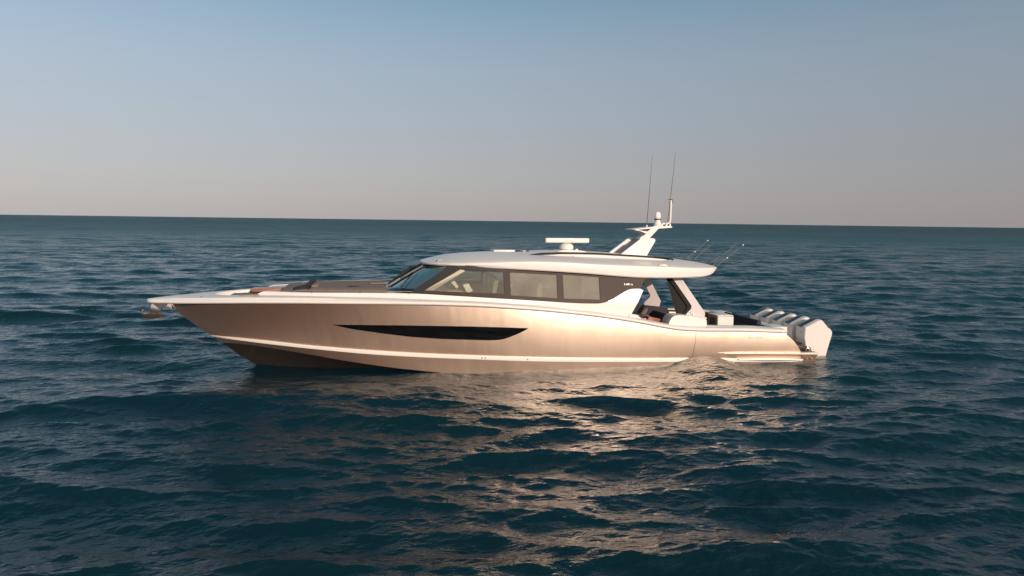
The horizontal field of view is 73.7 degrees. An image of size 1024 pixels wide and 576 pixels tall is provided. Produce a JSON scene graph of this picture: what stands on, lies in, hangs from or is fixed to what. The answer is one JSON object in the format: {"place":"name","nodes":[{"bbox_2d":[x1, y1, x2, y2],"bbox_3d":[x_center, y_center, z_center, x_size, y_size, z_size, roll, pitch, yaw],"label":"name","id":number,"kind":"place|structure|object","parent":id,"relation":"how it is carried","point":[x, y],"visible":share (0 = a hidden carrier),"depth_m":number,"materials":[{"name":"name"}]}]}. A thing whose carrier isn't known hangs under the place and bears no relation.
{"place":"outdoors","nodes":[
{"label":"outdoors","id":0,"kind":"place"},
{"bbox_2d":[293,285,307,290],"bbox_3d":[-5.863,0.003,18.927,0.416,0.167,0.488,-1,6,-18],"label":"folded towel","id":1,"kind":"object","parent":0,"point":[301,287],"visible":0.7,"depth_m":18.74,"materials":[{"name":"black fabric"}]},
{"bbox_2d":[0,215,1023,575],"bbox_3d":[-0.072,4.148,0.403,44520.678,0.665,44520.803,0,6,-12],"label":"water","id":2,"kind":"structure","parent":0,"point":[884,437],"depth_m":13.93,"materials":[{"name":"blue liquid"}]},
{"bbox_2d":[147,151,831,373],"bbox_3d":[-0.090,-0.626,20.914,20.410,7.367,4.788,0,6,-12],"label":"motor yacht","id":3,"kind":"object","parent":2,"relation":"on","point":[427,315],"visible":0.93,"depth_m":19.08,"materials":[{"name":"beige paint"}]},
{"bbox_2d":[142,303,164,318],"bbox_3d":[-9.934,0.638,18.946,0.606,0.430,0.411,0,6,-12],"label":"anchor","id":4,"kind":"object","parent":3,"relation":"hanging from","point":[155,310],"visible":0.97,"depth_m":18.89,"materials":[{"name":"silver metal"}]},
{"bbox_2d":[332,325,528,340],"bbox_3d":[-2.194,1.222,18.542,5.346,0.456,0.162,0,6,-5],"label":"hull window","id":5,"kind":"structure","parent":3,"relation":"in","point":[468,333],"depth_m":18.53,"materials":[{"name":"black glass"}]},
{"bbox_2d":[637,304,647,313],"bbox_3d":[4.099,0.751,21.534,0.284,0.446,0.510,0,6,-12],"label":"seat cushion","id":6,"kind":"object","parent":3,"relation":"on","point":[643,308],"visible":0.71,"depth_m":21.41,"materials":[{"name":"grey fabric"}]},
{"bbox_2d":[0,0,1023,227],"label":"sky","id":7,"kind":"structure","parent":0,"point":[772,112],"materials":[{"name":"blue"}]}
]}

